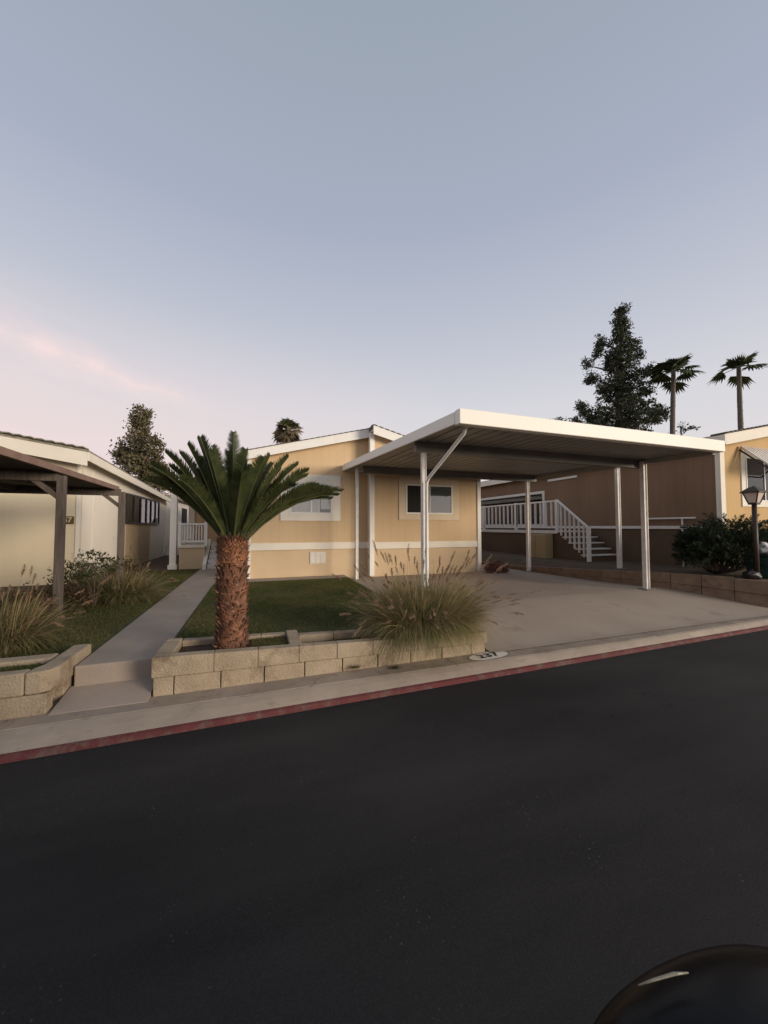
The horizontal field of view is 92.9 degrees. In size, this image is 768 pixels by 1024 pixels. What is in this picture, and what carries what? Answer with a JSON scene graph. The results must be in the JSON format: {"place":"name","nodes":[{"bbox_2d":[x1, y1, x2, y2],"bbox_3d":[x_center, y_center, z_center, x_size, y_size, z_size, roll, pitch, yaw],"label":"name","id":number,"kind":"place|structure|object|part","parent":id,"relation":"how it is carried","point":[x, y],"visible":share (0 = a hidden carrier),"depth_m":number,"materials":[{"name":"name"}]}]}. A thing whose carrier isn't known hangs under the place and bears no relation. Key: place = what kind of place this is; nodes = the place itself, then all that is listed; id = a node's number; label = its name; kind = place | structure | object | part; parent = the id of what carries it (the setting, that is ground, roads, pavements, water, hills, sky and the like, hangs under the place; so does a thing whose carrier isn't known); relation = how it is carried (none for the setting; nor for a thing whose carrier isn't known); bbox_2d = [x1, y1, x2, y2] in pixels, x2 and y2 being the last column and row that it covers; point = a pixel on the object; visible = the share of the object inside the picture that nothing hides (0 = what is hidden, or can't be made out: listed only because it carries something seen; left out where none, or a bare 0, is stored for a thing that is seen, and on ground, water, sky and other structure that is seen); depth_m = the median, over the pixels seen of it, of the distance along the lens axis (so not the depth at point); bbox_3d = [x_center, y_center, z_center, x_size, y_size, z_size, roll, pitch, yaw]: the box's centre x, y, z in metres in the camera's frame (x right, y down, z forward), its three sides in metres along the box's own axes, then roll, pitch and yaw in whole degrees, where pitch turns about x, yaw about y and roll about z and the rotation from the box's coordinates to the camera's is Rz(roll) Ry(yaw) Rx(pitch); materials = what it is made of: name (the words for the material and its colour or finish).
{"place":"outdoors","nodes":[
{"label":"outdoors","id":0,"kind":"place"},
{"bbox_2d":[0,555,180,608],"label":"planting bed","id":1,"kind":"object","parent":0,"point":[161,563],"visible":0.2,"depth_m":10.97,"materials":[{"name":"soil"}]},
{"bbox_2d":[0,581,61,620],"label":"shrub","id":2,"kind":"object","parent":1,"relation":"on","point":[32,594],"visible":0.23,"depth_m":4.65,"materials":[{"name":"green plant"}]},
{"bbox_2d":[0,446,125,618],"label":"wooden carport","id":3,"kind":"object","parent":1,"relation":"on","point":[21,473],"visible":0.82,"depth_m":4.99,"materials":[{"name":"brown wood"}]},
{"bbox_2d":[38,571,98,612],"bbox_3d":[-4.748,1.271,5.423,0.797,0.818,0.822,2,-3,-43],"label":"shrub","id":4,"kind":"object","parent":1,"relation":"on","point":[70,591],"visible":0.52,"depth_m":5.38,"materials":[{"name":"green plant"}]},
{"bbox_2d":[42,549,112,599],"bbox_3d":[-5.394,1.202,6.427,1.033,1.139,1.078,-1,-2,18],"label":"shrub","id":5,"kind":"object","parent":1,"relation":"on","point":[80,570],"visible":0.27,"depth_m":6.36,"materials":[{"name":"green plant"}]},
{"bbox_2d":[100,555,144,576],"bbox_3d":[-6.340,1.416,8.941,0.998,0.795,1.014,1,-2,-19],"label":"shrub","id":6,"kind":"object","parent":1,"relation":"on","point":[135,560],"visible":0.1,"depth_m":9.01,"materials":[{"name":"green plant"}]},
{"bbox_2d":[99,554,150,580],"bbox_3d":[-5.518,1.328,7.797,1.037,0.848,0.979,1,-2,-19],"label":"shrub","id":7,"kind":"object","parent":1,"relation":"on","point":[131,568],"visible":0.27,"depth_m":7.82,"materials":[{"name":"green plant"}]},
{"bbox_2d":[0,569,199,671],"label":"side lawn","id":8,"kind":"structure","parent":0,"point":[112,630],"depth_m":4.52,"materials":[{"name":"green plant"}]},
{"bbox_2d":[0,564,112,657],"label":"fountain grass","id":9,"kind":"object","parent":8,"relation":"on","point":[21,630],"depth_m":3.66,"materials":[{"name":"green plant"}]},
{"bbox_2d":[65,549,130,606],"bbox_3d":[-4.483,1.029,5.693,0.892,0.927,0.593,1,-2,-19],"label":"spindly plant","id":10,"kind":"object","parent":8,"relation":"on","point":[105,566],"visible":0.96,"depth_m":5.68,"materials":[{"name":"green plant"}]},
{"bbox_2d":[43,546,184,607],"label":"fountain grass","id":11,"kind":"object","parent":8,"relation":"on","point":[126,590],"depth_m":5.96,"materials":[{"name":"green plant"}]},
{"bbox_2d":[74,569,217,686],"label":"walkway","id":12,"kind":"structure","parent":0,"point":[129,651],"depth_m":4.05,"materials":[{"name":"concrete"}]},
{"bbox_2d":[176,577,383,646],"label":"front lawn","id":13,"kind":"structure","parent":0,"point":[344,627],"depth_m":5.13,"materials":[{"name":"green plant"}]},
{"bbox_2d":[247,575,347,581],"bbox_3d":[-2.312,1.662,8.636,2.915,0.172,0.500,1,-2,-19],"label":"house apron","id":14,"kind":"object","parent":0,"point":[293,578],"visible":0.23,"depth_m":8.66,"materials":[{"name":"concrete"}]},
{"bbox_2d":[0,630,767,1023],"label":"road","id":15,"kind":"structure","parent":0,"point":[582,842],"depth_m":1.78,"materials":[{"name":"black asphalt"}]},
{"bbox_2d":[0,625,767,763],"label":"curb face","id":16,"kind":"object","parent":15,"relation":"on","point":[91,743],"visible":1,"depth_m":3.21},
{"bbox_2d":[0,620,767,753],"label":"curb","id":17,"kind":"structure","parent":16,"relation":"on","point":[16,740],"depth_m":3.20,"materials":[{"name":"concrete"}]},
{"bbox_2d":[594,944,767,1023],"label":"parked car","id":18,"kind":"object","parent":15,"relation":"on","point":[724,984],"visible":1,"depth_m":0.24,"materials":[{"name":"black paint"}]},
{"bbox_2d":[0,616,767,731],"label":"sidewalk","id":19,"kind":"structure","parent":0,"point":[181,699],"depth_m":3.54,"materials":[{"name":"concrete"}]},
{"bbox_2d":[0,644,90,719],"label":"planter wall","id":20,"kind":"structure","parent":19,"relation":"on","point":[39,690],"depth_m":2.93,"materials":[{"name":"concrete"}]},
{"bbox_2d":[49,678,153,714],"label":"walkway ramp","id":21,"kind":"structure","parent":19,"relation":"on","point":[93,696],"depth_m":3.15,"materials":[{"name":"concrete"}]},
{"bbox_2d":[151,628,486,696],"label":"planter wall","id":22,"kind":"structure","parent":19,"relation":"on","point":[181,665],"depth_m":3.62,"materials":[{"name":"concrete"}]},
{"bbox_2d":[142,430,343,649],"bbox_3d":[-1.374,0.280,3.833,2.000,2.295,1.141,1,-2,-19],"label":"sago palm","id":23,"kind":"object","parent":22,"relation":"on","point":[235,496],"visible":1,"depth_m":3.65,"materials":[{"name":"green plant"}]},
{"bbox_2d":[332,542,540,682],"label":"fountain grass","id":24,"kind":"object","parent":22,"relation":"on","point":[410,613],"depth_m":4.02,"materials":[{"name":"green plant"}]},
{"bbox_2d":[469,651,507,659],"bbox_3d":[1.213,1.660,4.229,0.530,0.006,0.200,1,-2,-19],"label":"painted address","id":25,"kind":"object","parent":19,"relation":"on","point":[487,655],"visible":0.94,"depth_m":4.22,"materials":[{"name":"white paint"}]},
{"bbox_2d":[482,561,767,607],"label":"driveway wall","id":26,"kind":"structure","parent":19,"relation":"on","point":[750,591],"depth_m":7.31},
{"bbox_2d":[0,0,767,497],"label":"sky","id":27,"kind":"structure","parent":0,"point":[218,217],"materials":[{"name":"blue"}]},
{"bbox_2d":[351,565,767,651],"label":"driveway","id":28,"kind":"structure","parent":0,"point":[557,609],"depth_m":6.16,"materials":[{"name":"concrete"}]},
{"bbox_2d":[342,408,724,589],"bbox_3d":[2.737,0.163,7.908,6.248,2.857,5.220,1,-2,-19],"label":"carport","id":29,"kind":"object","parent":28,"relation":"on","point":[461,443],"visible":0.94,"depth_m":6.48,"materials":[{"name":"metal"}]},
{"bbox_2d":[481,550,767,579],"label":"neighbour yard","id":30,"kind":"structure","parent":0,"point":[513,559],"depth_m":9.89,"materials":[{"name":"grey concrete"}]},
{"bbox_2d":[531,534,552,557],"bbox_3d":[5.114,1.169,12.047,0.305,0.890,0.900,1,-2,-19],"label":"utility cabinet","id":31,"kind":"object","parent":30,"relation":"on","point":[541,545],"visible":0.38,"depth_m":11.70,"materials":[{"name":"beige metal"}]},
{"bbox_3d":[4.978,1.168,12.000,0.017,0.830,0.860,1,-2,-19],"label":"door","id":32,"kind":"part","parent":31,"relation":"part of","materials":[{"name":"beige metal"}]},
{"bbox_2d":[481,499,616,561],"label":"entry deck","id":33,"kind":"structure","parent":30,"relation":"on","point":[578,545],"depth_m":11.78,"materials":[{"name":"white paint"}]},
{"bbox_2d":[481,424,767,567],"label":"neighbour house","id":34,"kind":"structure","parent":30,"relation":"on","point":[685,492],"depth_m":9.87,"materials":[{"name":"brown wood"}]},
{"bbox_2d":[481,491,544,525],"bbox_3d":[5.309,-0.054,15.720,0.048,1.330,4.300,1,-2,-19],"label":"railing","id":35,"kind":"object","parent":34,"relation":"in","point":[538,496],"depth_m":15.32,"materials":[{"name":"white paint"}]},
{"bbox_2d":[739,449,767,506],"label":"window","id":36,"kind":"structure","parent":34,"relation":"in","point":[752,473],"depth_m":8.96,"materials":[{"name":"glass"}]},
{"bbox_2d":[670,512,767,573],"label":"juniper bush","id":37,"kind":"object","parent":30,"relation":"on","point":[705,546],"visible":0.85,"depth_m":7.33,"materials":[{"name":"green plant"}]},
{"bbox_2d":[742,569,761,579],"bbox_3d":[6.936,1.201,6.904,0.369,0.251,0.261,1,-2,-19],"label":"garden rock","id":38,"kind":"object","parent":30,"relation":"on","point":[750,574],"visible":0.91,"depth_m":6.83,"materials":[{"name":"grey stone"}]},
{"bbox_2d":[739,486,767,572],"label":"lamp post","id":39,"kind":"object","parent":30,"relation":"on","point":[753,496],"visible":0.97,"depth_m":6.92,"materials":[{"name":"brown metal"}]},
{"bbox_2d":[742,553,767,578],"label":"green bin","id":40,"kind":"object","parent":30,"relation":"on","point":[764,570],"visible":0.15,"depth_m":7.04,"materials":[{"name":"plastic"}]},
{"bbox_2d":[759,542,767,553],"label":"plastic bag","id":41,"kind":"object","parent":40,"relation":"on","point":[762,550],"visible":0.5,"depth_m":7.09,"materials":[{"name":"white plastic"}]},
{"bbox_3d":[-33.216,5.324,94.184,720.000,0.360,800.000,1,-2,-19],"label":"ground","id":42,"kind":"structure","parent":0,"visible":0},
{"bbox_2d":[0,431,170,586],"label":"neighbour house","id":43,"kind":"structure","parent":42,"relation":"on","point":[27,528],"depth_m":8.05,"materials":[{"name":"dark shingle"},{"name":"paint"},{"name":"glass"}]},
{"bbox_2d":[126,493,159,524],"bbox_3d":[-8.420,-0.033,12.886,0.032,0.940,3.980,1,-2,-19],"label":"window","id":44,"kind":"structure","parent":43,"relation":"in","point":[139,510],"depth_m":12.49,"materials":[{"name":"glass"}]},
{"bbox_2d":[106,403,170,494],"bbox_3d":[-17.726,-2.630,26.369,5.012,10.372,3.394,-2,-3,34],"label":"olive tree","id":45,"kind":"object","parent":42,"relation":"on","point":[140,419],"visible":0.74,"depth_m":25.79,"materials":[{"name":"green foliage"},{"name":"bark"}]},
{"bbox_2d":[164,495,188,554],"bbox_3d":[-11.656,0.780,19.416,3.320,2.800,8.000,1,-2,-19],"label":"annex","id":46,"kind":"object","parent":42,"relation":"on","point":[183,511],"visible":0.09,"depth_m":16.74,"materials":[{"name":"white paint"}]},
{"bbox_2d":[182,508,186,522],"bbox_3d":[-11.061,0.312,20.228,0.030,1.000,1.500,1,-2,-19],"label":"window","id":47,"kind":"structure","parent":46,"relation":"in","point":[184,511],"depth_m":20.20,"materials":[{"name":"glass"}]},
{"bbox_2d":[271,418,303,443],"bbox_3d":[-7.948,-2.652,30.088,2.737,10.325,2.741,1,-2,-19],"label":"fan palm","id":48,"kind":"object","parent":42,"relation":"on","point":[289,433],"visible":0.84,"depth_m":29.93,"materials":[{"name":"green plant"}]},
{"bbox_2d":[189,424,481,578],"bbox_3d":[-3.570,0.103,16.139,8.580,4.090,15.600,1,-2,-19],"label":"mobile home","id":49,"kind":"object","parent":42,"relation":"on","point":[315,537],"visible":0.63,"depth_m":9.39,"materials":[{"name":"beige paint"}]},
{"bbox_2d":[167,493,217,569],"bbox_3d":[-5.607,0.435,12.331,2.620,2.640,3.400,1,-2,-19],"label":"porch","id":50,"kind":"object","parent":49,"relation":"attached to","point":[194,554],"visible":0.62,"depth_m":10.82,"materials":[{"name":"paint"}]},
{"bbox_2d":[280,474,340,520],"bbox_3d":[-1.818,-0.356,9.127,1.480,1.156,0.055,1,-2,-19],"label":"window","id":51,"kind":"structure","parent":49,"relation":"in","point":[320,509],"depth_m":9.16,"materials":[{"name":"glass"}]},
{"bbox_2d":[399,476,458,519],"bbox_3d":[1.222,-0.356,9.827,1.780,1.140,0.055,1,-2,-19],"label":"window","id":52,"kind":"structure","parent":49,"relation":"in","point":[443,493],"depth_m":9.84,"materials":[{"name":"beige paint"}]},
{"bbox_2d":[484,558,509,572],"bbox_3d":[3.115,1.521,10.117,0.832,0.474,0.567,0,-2,-7],"label":"pink leaf shrub","id":53,"kind":"object","parent":42,"relation":"on","point":[493,566],"visible":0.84,"depth_m":10.02,"materials":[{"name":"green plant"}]},
{"bbox_2d":[554,416,581,421],"bbox_3d":[17.249,-3.145,34.292,2.888,12.038,1.779,-1,-3,28],"label":"background tree","id":54,"kind":"object","parent":42,"relation":"on","point":[558,418],"visible":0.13,"depth_m":34.47,"materials":[{"name":"green plant"}]},
{"bbox_2d":[569,302,669,431],"bbox_3d":[22.251,-8.530,34.070,9.116,22.780,5.752,1,-2,-19],"label":"conifer tree","id":55,"kind":"object","parent":42,"relation":"on","point":[627,397],"visible":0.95,"depth_m":34.03,"materials":[{"name":"green plant"}]},
{"bbox_2d":[646,353,705,434],"bbox_3d":[25.909,-5.690,32.286,3.837,16.584,4.464,1,-2,-19],"label":"fan palm","id":56,"kind":"object","parent":42,"relation":"on","point":[673,366],"visible":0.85,"depth_m":32.45,"materials":[{"name":"green plant"}]},
{"bbox_2d":[668,421,700,435],"bbox_3d":[28.267,-2.803,34.230,2.228,11.348,1.682,1,-2,-19],"label":"background tree","id":57,"kind":"object","parent":42,"relation":"on","point":[689,427],"visible":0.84,"depth_m":34.27,"materials":[{"name":"green plant"}]},
{"bbox_2d":[708,351,767,428],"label":"fan palm","id":58,"kind":"object","parent":42,"relation":"on","point":[739,380],"visible":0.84,"depth_m":32.38,"materials":[{"name":"green plant"}]}
]}

